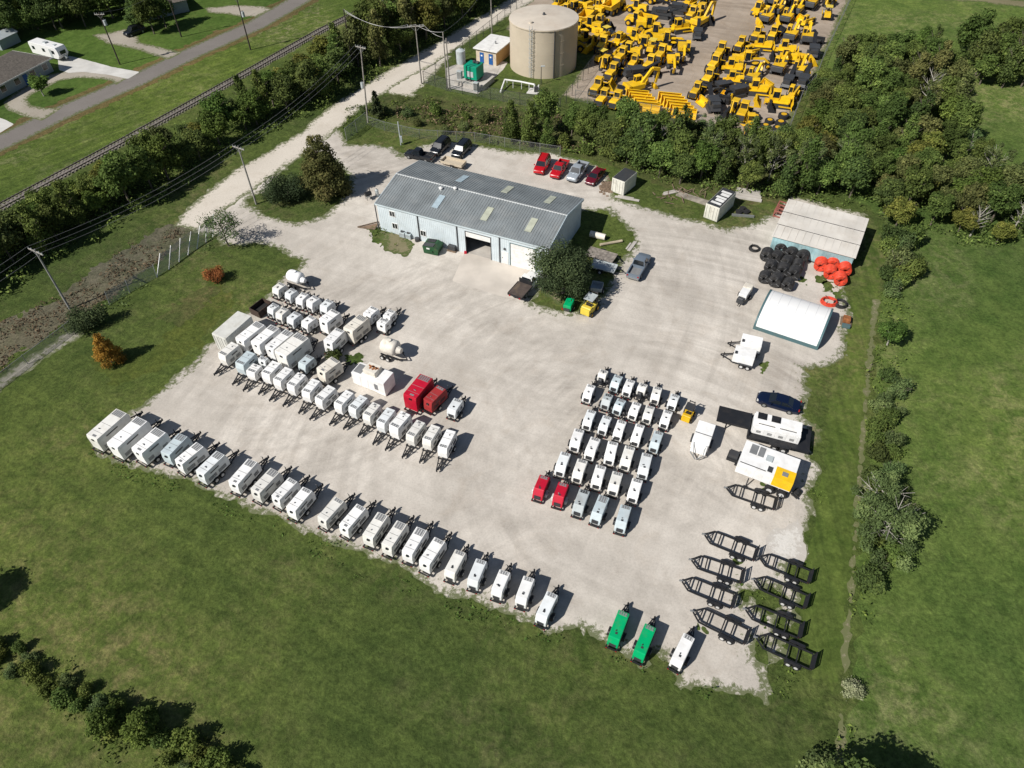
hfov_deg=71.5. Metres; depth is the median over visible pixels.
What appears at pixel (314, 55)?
broadleaf tree
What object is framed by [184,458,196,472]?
side door
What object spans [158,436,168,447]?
side door
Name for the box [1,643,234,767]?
hedge bottom weeds
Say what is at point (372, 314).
towable generator
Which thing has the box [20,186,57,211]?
broadleaf tree
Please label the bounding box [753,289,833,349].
arched shelter
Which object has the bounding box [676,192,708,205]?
timber stack
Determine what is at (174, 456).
side door
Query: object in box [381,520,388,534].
side door
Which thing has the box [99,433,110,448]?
side door
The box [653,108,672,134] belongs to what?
broadleaf tree
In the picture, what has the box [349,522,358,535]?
side door
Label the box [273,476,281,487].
side door
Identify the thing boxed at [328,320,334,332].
side door
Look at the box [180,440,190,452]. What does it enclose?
side door
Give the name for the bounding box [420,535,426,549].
side door
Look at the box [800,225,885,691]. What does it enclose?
mown verge
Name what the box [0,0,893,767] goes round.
ground
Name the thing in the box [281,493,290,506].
side door
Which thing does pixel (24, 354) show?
chain link fence
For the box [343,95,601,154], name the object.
tall weeds
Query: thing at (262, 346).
side door
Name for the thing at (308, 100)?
power line
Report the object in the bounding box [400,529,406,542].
side door
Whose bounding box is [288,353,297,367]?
side door
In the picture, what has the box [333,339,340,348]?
side door
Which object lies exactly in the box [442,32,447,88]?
utility pole
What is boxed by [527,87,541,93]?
pipe slab
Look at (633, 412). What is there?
towable generator
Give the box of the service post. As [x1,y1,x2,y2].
[397,122,402,144]
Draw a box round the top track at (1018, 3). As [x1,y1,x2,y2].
[944,0,1023,7]
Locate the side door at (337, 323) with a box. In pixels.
[334,316,340,327]
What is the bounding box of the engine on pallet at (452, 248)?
[447,244,456,252]
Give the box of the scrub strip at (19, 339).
[0,224,192,365]
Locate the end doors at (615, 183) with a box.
[611,178,623,194]
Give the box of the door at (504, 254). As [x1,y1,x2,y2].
[502,251,507,263]
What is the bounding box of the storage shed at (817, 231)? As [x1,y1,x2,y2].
[770,199,868,263]
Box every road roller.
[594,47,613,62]
[599,25,615,37]
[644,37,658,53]
[821,4,832,20]
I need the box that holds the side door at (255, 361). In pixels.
[251,356,257,363]
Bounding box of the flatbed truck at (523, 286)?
[507,271,540,299]
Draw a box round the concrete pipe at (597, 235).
[589,231,605,239]
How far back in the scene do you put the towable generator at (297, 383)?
85.50 m
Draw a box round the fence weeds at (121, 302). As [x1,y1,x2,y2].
[82,242,210,335]
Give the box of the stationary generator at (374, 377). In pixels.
[351,362,395,395]
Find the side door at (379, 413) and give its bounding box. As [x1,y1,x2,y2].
[377,407,381,417]
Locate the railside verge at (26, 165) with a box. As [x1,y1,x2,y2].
[0,0,360,203]
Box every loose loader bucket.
[581,42,593,53]
[592,26,603,33]
[608,78,616,91]
[626,26,639,32]
[626,88,648,95]
[628,91,651,97]
[632,94,654,98]
[634,98,657,102]
[637,101,660,114]
[657,91,681,101]
[660,94,684,105]
[663,97,687,108]
[666,100,690,111]
[669,103,693,114]
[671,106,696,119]
[695,94,707,107]
[753,94,761,107]
[755,17,763,27]
[760,77,774,91]
[775,15,782,24]
[794,13,803,21]
[795,52,807,59]
[808,54,817,66]
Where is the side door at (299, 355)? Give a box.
[295,347,303,361]
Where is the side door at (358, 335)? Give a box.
[354,327,362,341]
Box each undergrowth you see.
[0,0,499,296]
[518,54,1023,247]
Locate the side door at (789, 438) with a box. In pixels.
[786,435,797,442]
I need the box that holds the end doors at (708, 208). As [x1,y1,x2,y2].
[704,204,718,220]
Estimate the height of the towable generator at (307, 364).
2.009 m
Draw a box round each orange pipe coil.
[814,256,827,271]
[820,296,837,306]
[823,264,836,279]
[828,257,839,268]
[833,270,847,285]
[838,261,851,275]
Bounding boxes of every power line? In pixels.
[29,145,230,245]
[36,147,235,248]
[41,149,240,252]
[233,44,355,143]
[238,48,357,145]
[243,52,359,147]
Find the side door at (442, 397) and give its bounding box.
[439,393,445,403]
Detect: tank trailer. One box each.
[286,269,310,289]
[379,337,407,361]
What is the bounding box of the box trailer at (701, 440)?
[690,420,715,459]
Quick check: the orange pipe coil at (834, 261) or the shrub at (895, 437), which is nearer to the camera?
the shrub at (895, 437)
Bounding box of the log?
[600,240,622,245]
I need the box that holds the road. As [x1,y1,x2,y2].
[0,0,310,151]
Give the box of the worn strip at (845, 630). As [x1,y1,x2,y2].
[834,299,880,763]
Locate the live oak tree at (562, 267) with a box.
[526,235,595,300]
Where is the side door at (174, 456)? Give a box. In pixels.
[171,449,181,462]
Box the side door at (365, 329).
[361,321,368,335]
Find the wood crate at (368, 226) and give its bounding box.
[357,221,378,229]
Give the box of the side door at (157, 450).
[152,442,161,455]
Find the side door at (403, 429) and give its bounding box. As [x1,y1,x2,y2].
[400,424,406,436]
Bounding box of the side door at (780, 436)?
[775,433,786,440]
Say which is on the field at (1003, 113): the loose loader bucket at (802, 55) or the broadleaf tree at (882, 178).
the broadleaf tree at (882, 178)
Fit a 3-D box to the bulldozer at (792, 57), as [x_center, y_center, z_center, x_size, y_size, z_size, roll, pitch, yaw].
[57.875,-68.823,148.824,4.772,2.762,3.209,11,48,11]
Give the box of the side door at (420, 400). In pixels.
[417,394,422,408]
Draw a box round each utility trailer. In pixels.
[437,155,466,167]
[585,246,622,262]
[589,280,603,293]
[590,259,623,273]
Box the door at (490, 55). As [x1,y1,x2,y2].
[489,54,492,64]
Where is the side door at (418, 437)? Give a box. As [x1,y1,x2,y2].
[416,432,420,442]
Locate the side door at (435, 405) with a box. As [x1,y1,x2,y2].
[433,399,438,410]
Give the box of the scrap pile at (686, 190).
[652,184,708,203]
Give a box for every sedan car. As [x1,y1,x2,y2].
[584,166,605,185]
[756,390,801,414]
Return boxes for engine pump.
[562,297,574,311]
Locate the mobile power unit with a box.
[726,440,801,498]
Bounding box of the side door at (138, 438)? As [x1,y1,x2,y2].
[129,433,140,445]
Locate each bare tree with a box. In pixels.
[654,121,666,142]
[919,66,946,95]
[966,202,989,235]
[1005,201,1023,227]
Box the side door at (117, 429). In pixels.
[109,425,119,436]
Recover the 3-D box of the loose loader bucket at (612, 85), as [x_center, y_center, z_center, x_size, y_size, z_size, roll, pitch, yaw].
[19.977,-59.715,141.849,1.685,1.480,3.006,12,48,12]
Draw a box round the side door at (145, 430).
[138,424,149,437]
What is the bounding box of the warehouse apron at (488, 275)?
[453,253,536,299]
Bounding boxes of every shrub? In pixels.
[0,635,5,648]
[0,647,7,662]
[2,661,18,679]
[9,640,26,655]
[15,659,41,686]
[18,650,39,661]
[32,673,49,687]
[36,677,62,700]
[46,687,77,712]
[57,672,79,689]
[67,695,86,713]
[76,678,93,696]
[86,691,108,711]
[102,711,123,743]
[104,696,127,713]
[115,704,141,730]
[130,726,158,751]
[131,705,158,730]
[149,727,171,750]
[157,751,177,767]
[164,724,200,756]
[176,124,187,134]
[177,760,192,767]
[187,757,211,767]
[189,742,212,762]
[198,744,232,767]
[201,265,226,283]
[223,96,234,103]
[232,761,245,767]
[324,347,342,360]
[359,105,365,113]
[382,104,393,114]
[401,106,414,116]
[413,117,422,125]
[429,101,442,115]
[438,115,447,123]
[439,124,449,134]
[457,120,469,130]
[461,111,470,119]
[477,109,491,123]
[481,130,488,137]
[555,132,569,148]
[581,144,594,154]
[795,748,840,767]
[840,675,867,700]
[852,562,886,595]
[860,463,882,484]
[862,526,884,547]
[863,482,884,493]
[865,394,894,415]
[865,416,891,432]
[865,428,887,444]
[865,438,891,462]
[868,548,891,574]
[875,406,901,429]
[876,366,897,382]
[877,223,910,240]
[877,234,899,257]
[878,263,899,280]
[879,390,895,402]
[879,459,908,478]
[882,278,902,297]
[883,430,908,447]
[885,241,920,270]
[885,375,913,400]
[885,540,908,566]
[886,443,902,460]
[889,495,922,515]
[890,526,907,542]
[892,270,912,288]
[892,406,906,416]
[895,232,916,251]
[896,256,930,278]
[896,481,911,498]
[902,222,926,249]
[911,253,924,261]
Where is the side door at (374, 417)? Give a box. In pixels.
[372,413,377,423]
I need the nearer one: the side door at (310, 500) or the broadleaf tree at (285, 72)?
the side door at (310, 500)
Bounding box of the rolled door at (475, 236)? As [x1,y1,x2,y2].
[465,232,489,242]
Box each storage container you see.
[611,168,636,194]
[703,188,735,221]
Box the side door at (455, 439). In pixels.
[452,434,456,446]
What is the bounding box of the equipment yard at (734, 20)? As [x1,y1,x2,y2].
[553,0,848,134]
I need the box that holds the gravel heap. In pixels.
[599,176,612,196]
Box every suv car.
[122,23,145,36]
[429,135,450,155]
[451,137,471,158]
[533,152,550,174]
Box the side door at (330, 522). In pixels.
[328,514,336,527]
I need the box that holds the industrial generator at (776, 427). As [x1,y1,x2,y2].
[750,411,802,443]
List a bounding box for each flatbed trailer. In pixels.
[679,577,737,609]
[688,555,745,584]
[690,608,751,644]
[702,531,759,561]
[724,484,778,511]
[742,605,804,639]
[751,576,810,609]
[753,633,817,670]
[757,553,814,584]
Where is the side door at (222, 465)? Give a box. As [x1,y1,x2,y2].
[215,459,227,473]
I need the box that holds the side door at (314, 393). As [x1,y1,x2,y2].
[312,389,316,399]
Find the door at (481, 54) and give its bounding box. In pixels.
[480,52,483,62]
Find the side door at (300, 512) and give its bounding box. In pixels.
[297,504,306,517]
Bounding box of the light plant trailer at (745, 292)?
[736,282,753,305]
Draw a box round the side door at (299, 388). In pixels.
[296,383,302,393]
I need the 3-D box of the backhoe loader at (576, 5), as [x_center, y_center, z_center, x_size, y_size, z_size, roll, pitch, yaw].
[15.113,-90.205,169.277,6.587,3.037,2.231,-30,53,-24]
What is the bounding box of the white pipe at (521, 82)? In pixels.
[500,79,534,92]
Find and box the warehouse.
[374,160,583,271]
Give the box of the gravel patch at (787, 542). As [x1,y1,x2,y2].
[764,519,806,562]
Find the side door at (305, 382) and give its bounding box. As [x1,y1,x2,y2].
[301,378,307,387]
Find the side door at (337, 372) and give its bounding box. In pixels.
[333,365,341,377]
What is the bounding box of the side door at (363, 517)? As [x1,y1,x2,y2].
[357,512,366,526]
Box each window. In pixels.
[0,84,7,92]
[13,77,20,85]
[28,69,36,75]
[41,62,48,70]
[389,210,394,216]
[392,223,397,228]
[420,230,426,236]
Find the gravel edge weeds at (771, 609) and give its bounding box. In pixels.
[357,356,829,698]
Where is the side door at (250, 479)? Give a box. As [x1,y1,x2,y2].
[245,473,253,484]
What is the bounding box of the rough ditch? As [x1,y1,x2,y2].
[362,94,793,205]
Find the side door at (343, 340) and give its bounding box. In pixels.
[339,334,345,346]
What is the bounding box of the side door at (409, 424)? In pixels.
[405,418,411,429]
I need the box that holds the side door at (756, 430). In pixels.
[753,427,764,434]
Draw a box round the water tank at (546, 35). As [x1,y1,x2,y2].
[509,4,578,78]
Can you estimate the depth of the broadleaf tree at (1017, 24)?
144.48 m
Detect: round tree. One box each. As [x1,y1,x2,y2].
[27,72,49,95]
[876,318,908,345]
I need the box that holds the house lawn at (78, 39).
[0,0,280,122]
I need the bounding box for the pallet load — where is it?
[840,315,851,328]
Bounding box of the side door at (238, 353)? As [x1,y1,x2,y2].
[234,348,241,358]
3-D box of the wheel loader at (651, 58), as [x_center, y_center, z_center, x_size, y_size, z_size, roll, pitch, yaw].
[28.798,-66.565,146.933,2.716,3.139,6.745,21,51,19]
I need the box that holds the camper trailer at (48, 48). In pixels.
[28,38,69,59]
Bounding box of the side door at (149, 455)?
[144,448,155,462]
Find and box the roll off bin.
[249,298,271,317]
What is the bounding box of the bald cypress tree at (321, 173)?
[297,134,353,203]
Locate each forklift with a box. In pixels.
[579,290,599,317]
[679,400,695,423]
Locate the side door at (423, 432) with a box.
[421,426,425,436]
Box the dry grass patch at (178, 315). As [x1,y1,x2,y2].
[153,285,220,326]
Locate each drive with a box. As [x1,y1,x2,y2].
[0,118,12,131]
[3,71,125,120]
[58,56,138,78]
[93,29,180,59]
[205,5,270,16]
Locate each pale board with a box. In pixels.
[615,195,638,201]
[626,241,636,250]
[663,190,678,194]
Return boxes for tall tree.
[0,0,25,29]
[14,204,52,253]
[16,0,42,29]
[48,178,89,226]
[84,0,111,13]
[232,73,247,106]
[249,68,271,113]
[315,57,333,96]
[325,32,349,75]
[327,21,345,52]
[339,14,371,67]
[354,23,368,47]
[367,8,389,66]
[396,0,417,46]
[501,99,521,141]
[520,99,539,146]
[538,117,554,146]
[601,118,624,160]
[609,115,628,158]
[628,116,656,168]
[663,107,684,159]
[681,103,692,132]
[692,129,699,151]
[711,147,734,183]
[720,129,740,169]
[738,115,761,162]
[771,154,800,198]
[793,133,823,194]
[831,55,844,71]
[832,35,858,70]
[850,41,859,62]
[850,42,878,93]
[866,115,890,143]
[878,38,885,47]
[894,111,923,151]
[900,89,936,127]
[907,51,933,95]
[913,46,928,83]
[923,40,953,94]
[924,24,944,44]
[924,69,948,95]
[925,83,941,115]
[945,143,969,169]
[946,68,979,117]
[993,38,1023,87]
[998,24,1013,63]
[999,31,1023,64]
[1013,205,1023,228]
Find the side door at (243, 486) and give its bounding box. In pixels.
[239,480,247,491]
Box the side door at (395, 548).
[393,539,400,553]
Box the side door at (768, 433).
[764,430,775,437]
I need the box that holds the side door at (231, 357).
[228,353,235,363]
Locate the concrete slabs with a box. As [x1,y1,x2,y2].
[735,187,761,201]
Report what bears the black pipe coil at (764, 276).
on the gravel yard at (521, 375)
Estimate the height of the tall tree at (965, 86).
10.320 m
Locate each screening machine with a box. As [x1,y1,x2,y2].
[622,60,660,80]
[651,6,683,19]
[661,0,688,15]
[692,18,702,40]
[703,79,733,94]
[704,82,720,113]
[717,83,749,98]
[780,64,797,89]
[796,63,812,90]
[806,33,819,59]
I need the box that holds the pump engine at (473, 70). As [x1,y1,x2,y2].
[463,58,483,81]
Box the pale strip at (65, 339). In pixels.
[0,332,83,392]
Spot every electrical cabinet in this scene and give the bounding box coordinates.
[456,70,462,79]
[473,81,478,91]
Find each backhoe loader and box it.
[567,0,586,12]
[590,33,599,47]
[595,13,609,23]
[599,54,611,70]
[633,33,656,48]
[697,2,707,14]
[728,97,740,114]
[822,0,836,7]
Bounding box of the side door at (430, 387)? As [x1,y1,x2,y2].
[427,382,432,393]
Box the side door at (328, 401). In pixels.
[324,396,331,407]
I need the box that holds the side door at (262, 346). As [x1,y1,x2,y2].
[261,341,266,354]
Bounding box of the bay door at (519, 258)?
[510,243,534,271]
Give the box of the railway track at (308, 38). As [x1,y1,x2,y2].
[0,0,384,209]
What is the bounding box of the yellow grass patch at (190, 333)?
[90,281,240,385]
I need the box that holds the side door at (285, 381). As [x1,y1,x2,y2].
[283,377,288,387]
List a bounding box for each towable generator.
[86,409,142,454]
[107,416,162,462]
[132,427,181,467]
[161,431,200,468]
[175,442,219,477]
[196,449,239,487]
[213,342,244,375]
[228,455,268,497]
[232,351,258,385]
[235,321,275,351]
[242,363,263,391]
[250,465,291,506]
[251,325,289,357]
[258,356,274,367]
[258,361,282,394]
[265,329,304,361]
[267,303,287,320]
[269,367,294,401]
[271,474,310,512]
[272,282,292,300]
[275,307,296,325]
[275,332,317,369]
[282,372,308,406]
[285,288,305,305]
[286,483,323,523]
[287,311,308,330]
[296,292,314,310]
[298,355,321,375]
[298,378,323,413]
[301,315,319,334]
[306,295,328,314]
[309,385,339,420]
[317,357,350,386]
[317,492,355,532]
[319,309,349,335]
[320,299,340,316]
[323,328,348,353]
[329,390,355,425]
[339,500,376,541]
[343,314,374,345]
[343,395,369,429]
[357,402,383,436]
[362,507,395,551]
[363,306,386,325]
[372,407,396,444]
[376,318,392,334]
[381,515,414,559]
[383,307,401,325]
[385,411,413,450]
[401,420,427,458]
[401,521,433,566]
[403,374,437,414]
[418,531,451,577]
[419,424,442,463]
[422,385,453,415]
[436,429,458,471]
[443,544,468,585]
[446,395,465,421]
[466,552,488,593]
[490,563,511,603]
[514,569,535,611]
[531,470,550,503]
[534,585,559,629]
[551,477,569,510]
[553,448,570,479]
[568,425,584,454]
[570,455,587,486]
[570,484,589,519]
[580,381,595,405]
[580,406,596,433]
[583,433,600,463]
[588,491,609,528]
[589,460,606,492]
[595,366,609,387]
[596,412,611,438]
[598,390,613,412]
[602,437,618,468]
[605,467,622,499]
[605,602,629,651]
[608,372,622,394]
[610,395,626,418]
[611,416,626,444]
[612,500,631,536]
[618,442,635,473]
[620,376,634,399]
[625,474,642,506]
[626,399,641,423]
[628,420,644,449]
[630,616,655,666]
[634,380,648,401]
[635,448,652,482]
[640,402,654,426]
[647,383,662,407]
[647,427,663,456]
[657,406,672,431]
[664,391,679,413]
[667,626,694,674]
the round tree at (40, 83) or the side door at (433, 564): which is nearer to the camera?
the side door at (433, 564)
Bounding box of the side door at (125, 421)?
[118,417,128,429]
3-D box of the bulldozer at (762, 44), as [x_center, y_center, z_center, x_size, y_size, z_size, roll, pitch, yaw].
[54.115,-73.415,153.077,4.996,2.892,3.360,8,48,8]
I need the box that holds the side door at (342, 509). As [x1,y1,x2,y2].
[336,505,344,517]
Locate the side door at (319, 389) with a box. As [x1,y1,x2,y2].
[316,384,321,393]
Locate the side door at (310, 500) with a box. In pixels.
[304,494,313,508]
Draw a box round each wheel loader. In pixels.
[563,2,573,9]
[577,28,591,43]
[577,38,587,51]
[578,19,586,33]
[582,14,603,27]
[587,75,607,95]
[594,34,612,53]
[594,86,613,108]
[603,61,623,82]
[606,89,628,110]
[612,40,642,55]
[612,45,631,65]
[622,0,648,12]
[626,27,646,44]
[626,53,643,66]
[630,0,656,4]
[635,15,661,31]
[641,21,670,40]
[642,53,661,74]
[655,43,672,64]
[683,4,697,20]
[687,80,706,100]
[700,66,719,86]
[704,52,725,73]
[711,40,729,59]
[732,35,749,52]
[733,99,753,123]
[748,24,765,41]
[764,24,781,43]
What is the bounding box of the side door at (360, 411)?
[358,405,363,416]
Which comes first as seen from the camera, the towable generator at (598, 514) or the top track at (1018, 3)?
the towable generator at (598, 514)
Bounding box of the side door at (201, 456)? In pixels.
[194,450,206,463]
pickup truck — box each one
[404,147,435,161]
[550,158,569,178]
[566,160,589,182]
[626,252,650,280]
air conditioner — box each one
[399,230,405,237]
[405,232,411,239]
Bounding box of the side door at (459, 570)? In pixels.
[456,567,460,579]
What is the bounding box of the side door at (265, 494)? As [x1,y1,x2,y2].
[261,489,269,500]
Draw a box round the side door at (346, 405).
[344,401,348,411]
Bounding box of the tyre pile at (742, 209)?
[732,206,753,217]
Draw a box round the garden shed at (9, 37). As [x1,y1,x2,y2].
[0,27,20,49]
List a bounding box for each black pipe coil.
[749,244,760,252]
[758,270,770,283]
[760,247,773,261]
[764,259,777,272]
[768,271,783,287]
[772,249,783,262]
[774,243,786,253]
[775,261,789,276]
[780,254,793,265]
[781,277,794,290]
[784,246,798,258]
[786,265,801,279]
[792,258,804,269]
[795,249,810,262]
[833,297,847,308]
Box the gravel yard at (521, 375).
[91,129,867,705]
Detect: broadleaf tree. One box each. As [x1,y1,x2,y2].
[0,1,21,28]
[0,203,30,239]
[0,217,23,262]
[10,199,29,208]
[12,0,22,14]
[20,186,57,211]
[24,201,52,225]
[29,0,56,29]
[33,203,66,239]
[36,0,70,28]
[52,178,83,200]
[59,0,90,26]
[73,174,104,203]
[80,189,109,212]
[83,704,119,740]
[88,168,113,200]
[89,0,120,18]
[90,159,103,170]
[92,149,142,204]
[102,153,128,164]
[118,710,159,744]
[123,0,136,10]
[123,6,146,23]
[123,142,162,191]
[124,129,150,147]
[130,0,160,33]
[139,133,182,180]
[146,124,171,144]
[150,0,175,27]
[165,136,195,167]
[180,128,210,160]
[181,121,207,134]
[197,109,231,144]
[198,89,237,132]
[227,98,259,130]
[236,87,270,124]
[259,70,276,106]
[267,72,300,112]
[277,67,297,86]
[282,60,300,72]
[288,52,315,67]
[290,58,324,102]
[305,35,329,55]
[308,51,324,67]
[319,46,353,83]
[340,36,349,51]
[351,0,388,57]
[361,0,394,30]
[378,0,401,28]
[382,17,413,53]
[413,0,444,40]
[430,0,442,32]
[435,0,455,27]
[453,0,475,17]
[533,87,560,124]
[560,101,583,135]
[572,109,599,141]
[583,102,608,124]
[589,117,615,148]
[612,136,637,163]
[614,95,640,125]
[622,110,658,146]
[645,139,677,177]
[650,129,666,149]
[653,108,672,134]
[668,125,697,157]
[669,152,698,183]
[690,119,703,136]
[690,139,721,180]
[697,127,725,148]
[712,114,743,141]
[737,160,764,189]
[743,125,777,164]
[768,131,799,170]
[776,121,799,140]
[792,142,809,176]
[795,114,822,133]
[795,125,816,140]
[795,136,811,147]
[804,98,834,123]
[807,76,832,93]
[808,87,833,109]
[813,133,837,160]
[815,160,841,194]
[816,68,833,78]
[816,750,887,767]
[817,130,839,146]
[819,77,844,100]
[822,103,846,133]
[826,69,850,86]
[830,94,861,113]
[833,82,858,100]
[833,107,868,137]
[834,141,866,186]
[838,63,855,79]
[838,153,875,197]
[840,120,875,147]
[851,55,888,94]
[852,42,884,67]
[853,91,878,112]
[856,31,877,45]
[859,88,877,97]
[861,106,878,134]
[861,139,880,170]
[868,151,896,184]
[869,67,906,99]
[872,131,900,156]
[872,176,907,212]
[873,91,913,133]
[874,52,893,72]
[875,34,889,44]
[875,95,900,109]
[875,173,899,189]
[879,40,906,64]
[879,196,918,227]
[885,126,907,141]
[886,30,917,51]
[888,86,913,105]
[890,148,908,174]
[891,57,912,78]
[895,153,921,181]
[898,72,920,88]
[903,39,925,62]
[903,164,935,200]
[905,139,934,157]
[907,86,923,106]
[910,112,943,139]
[914,146,943,169]
[915,25,934,44]
[916,129,948,153]
[920,180,939,201]
[921,96,941,114]
[925,36,947,52]
[925,190,954,225]
[932,164,956,188]
[936,118,958,132]
[937,94,967,120]
[938,74,960,103]
[940,185,962,208]
[942,124,970,160]
[943,48,972,75]
[944,57,972,81]
[948,206,980,231]
[951,96,984,131]
[951,175,986,207]
[954,8,999,50]
[954,153,982,179]
[957,181,989,210]
[966,37,982,67]
[967,27,1003,74]
[969,137,996,162]
[969,165,1003,194]
[973,52,1002,84]
[985,179,1023,223]
[988,220,1019,243]
[995,16,1023,35]
[998,31,1018,62]
[999,162,1023,189]
[1015,58,1023,86]
[1015,216,1023,229]
[1020,189,1023,204]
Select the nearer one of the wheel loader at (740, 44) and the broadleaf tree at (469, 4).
the wheel loader at (740, 44)
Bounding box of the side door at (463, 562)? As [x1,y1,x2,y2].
[461,557,465,569]
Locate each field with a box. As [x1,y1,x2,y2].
[817,0,1023,262]
[845,241,1023,767]
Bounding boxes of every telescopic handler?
[740,44,761,60]
[787,84,801,101]
[800,14,816,26]
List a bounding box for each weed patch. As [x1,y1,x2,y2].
[344,352,362,364]
[367,227,383,246]
[697,623,708,633]
[759,361,769,373]
[760,615,766,628]
[798,276,806,284]
[815,275,826,283]
[822,281,833,291]
[832,289,845,298]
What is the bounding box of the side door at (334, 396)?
[330,391,336,401]
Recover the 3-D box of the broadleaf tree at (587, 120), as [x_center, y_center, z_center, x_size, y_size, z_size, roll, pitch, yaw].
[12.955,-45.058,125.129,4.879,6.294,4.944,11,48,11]
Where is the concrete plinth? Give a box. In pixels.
[455,76,494,90]
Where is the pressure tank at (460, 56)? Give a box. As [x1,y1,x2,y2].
[456,47,465,64]
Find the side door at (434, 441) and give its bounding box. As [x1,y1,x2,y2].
[432,436,436,447]
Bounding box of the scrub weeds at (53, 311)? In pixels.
[0,227,182,373]
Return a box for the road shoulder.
[0,0,318,155]
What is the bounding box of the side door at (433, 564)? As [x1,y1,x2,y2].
[431,557,437,570]
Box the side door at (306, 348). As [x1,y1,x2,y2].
[302,341,310,355]
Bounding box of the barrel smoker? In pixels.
[364,188,371,200]
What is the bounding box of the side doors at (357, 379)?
[353,375,368,387]
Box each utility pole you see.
[28,247,70,308]
[94,12,120,64]
[169,0,181,36]
[232,144,256,204]
[235,0,250,49]
[343,9,353,65]
[355,45,368,122]
[407,24,423,83]
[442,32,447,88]
[446,38,450,89]
[490,0,492,32]
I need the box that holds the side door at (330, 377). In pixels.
[326,370,334,382]
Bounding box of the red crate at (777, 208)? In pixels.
[773,201,786,217]
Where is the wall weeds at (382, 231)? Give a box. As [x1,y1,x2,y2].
[369,226,396,244]
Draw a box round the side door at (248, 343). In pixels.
[245,338,252,350]
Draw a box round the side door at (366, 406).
[363,400,368,410]
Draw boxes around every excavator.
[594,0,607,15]
[622,67,660,91]
[665,53,679,74]
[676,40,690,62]
[690,1,716,28]
[744,61,764,80]
[759,4,778,25]
[764,0,779,3]
[769,0,785,15]
[769,51,790,75]
[779,0,792,5]
[779,4,796,24]
[781,19,801,43]
[789,0,805,15]
[789,54,808,76]
[799,21,813,44]
[803,0,819,11]
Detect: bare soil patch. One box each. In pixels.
[380,231,414,256]
[544,290,566,304]
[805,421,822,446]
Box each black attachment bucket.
[608,21,615,30]
[617,84,625,94]
[653,66,661,78]
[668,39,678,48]
[669,17,674,26]
[708,14,714,25]
[717,93,730,104]
[720,107,730,119]
[740,79,751,84]
[767,99,775,112]
[769,50,775,61]
[778,25,786,36]
[817,36,825,44]
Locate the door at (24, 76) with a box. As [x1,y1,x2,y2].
[22,74,28,84]
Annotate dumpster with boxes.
[422,238,442,255]
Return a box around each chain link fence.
[0,321,72,384]
[104,264,156,304]
[157,215,213,276]
[344,113,366,139]
[365,116,560,155]
[423,71,560,104]
[424,0,521,78]
[560,46,602,106]
[575,0,850,133]
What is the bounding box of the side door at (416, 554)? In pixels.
[413,545,420,561]
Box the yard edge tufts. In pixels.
[88,452,717,698]
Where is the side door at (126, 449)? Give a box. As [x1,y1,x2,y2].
[120,441,132,457]
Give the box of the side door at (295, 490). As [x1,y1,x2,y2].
[289,485,298,498]
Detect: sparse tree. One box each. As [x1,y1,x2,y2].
[196,207,242,246]
[697,113,721,134]
[697,123,726,171]
[732,132,761,177]
[757,133,791,181]
[781,138,810,173]
[807,138,829,160]
[829,137,859,171]
[965,128,983,150]
[978,142,1017,168]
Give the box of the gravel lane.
[173,0,533,230]
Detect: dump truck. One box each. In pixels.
[578,5,597,21]
[602,0,625,16]
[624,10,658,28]
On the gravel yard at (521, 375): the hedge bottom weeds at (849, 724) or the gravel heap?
the gravel heap
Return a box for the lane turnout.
[387,55,451,96]
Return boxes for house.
[0,50,53,99]
[124,0,188,20]
[473,34,509,65]
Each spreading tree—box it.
[850,469,906,518]
[852,486,935,572]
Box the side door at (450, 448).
[448,442,452,454]
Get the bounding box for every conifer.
[91,333,126,368]
[370,90,385,117]
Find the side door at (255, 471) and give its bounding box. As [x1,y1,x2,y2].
[252,466,259,477]
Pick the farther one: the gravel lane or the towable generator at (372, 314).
the gravel lane
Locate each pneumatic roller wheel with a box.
[764,117,774,124]
[772,125,779,131]
[775,119,785,124]
[778,112,788,119]
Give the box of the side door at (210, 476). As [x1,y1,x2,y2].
[206,467,218,482]
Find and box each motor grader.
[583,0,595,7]
[653,29,684,45]
[732,49,770,69]
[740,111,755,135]
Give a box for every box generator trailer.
[720,345,756,370]
[727,333,762,357]
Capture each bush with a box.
[65,303,108,334]
[254,168,308,207]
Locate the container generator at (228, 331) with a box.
[212,311,253,349]
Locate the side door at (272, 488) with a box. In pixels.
[267,482,275,494]
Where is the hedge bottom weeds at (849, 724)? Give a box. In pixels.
[833,291,913,757]
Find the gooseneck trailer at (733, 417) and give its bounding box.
[716,406,810,453]
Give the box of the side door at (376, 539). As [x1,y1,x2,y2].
[374,530,381,544]
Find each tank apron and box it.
[446,61,507,93]
[506,0,587,44]
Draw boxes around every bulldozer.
[552,0,569,5]
[612,31,630,47]
[670,17,693,34]
[683,0,697,7]
[721,56,745,74]
[723,69,745,83]
[748,77,771,96]
[750,0,769,16]
[751,34,774,52]
[764,88,793,110]
[774,39,798,54]
[776,47,799,64]
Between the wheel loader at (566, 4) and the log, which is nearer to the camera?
the log
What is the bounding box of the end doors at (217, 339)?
[212,334,226,349]
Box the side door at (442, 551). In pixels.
[438,546,444,559]

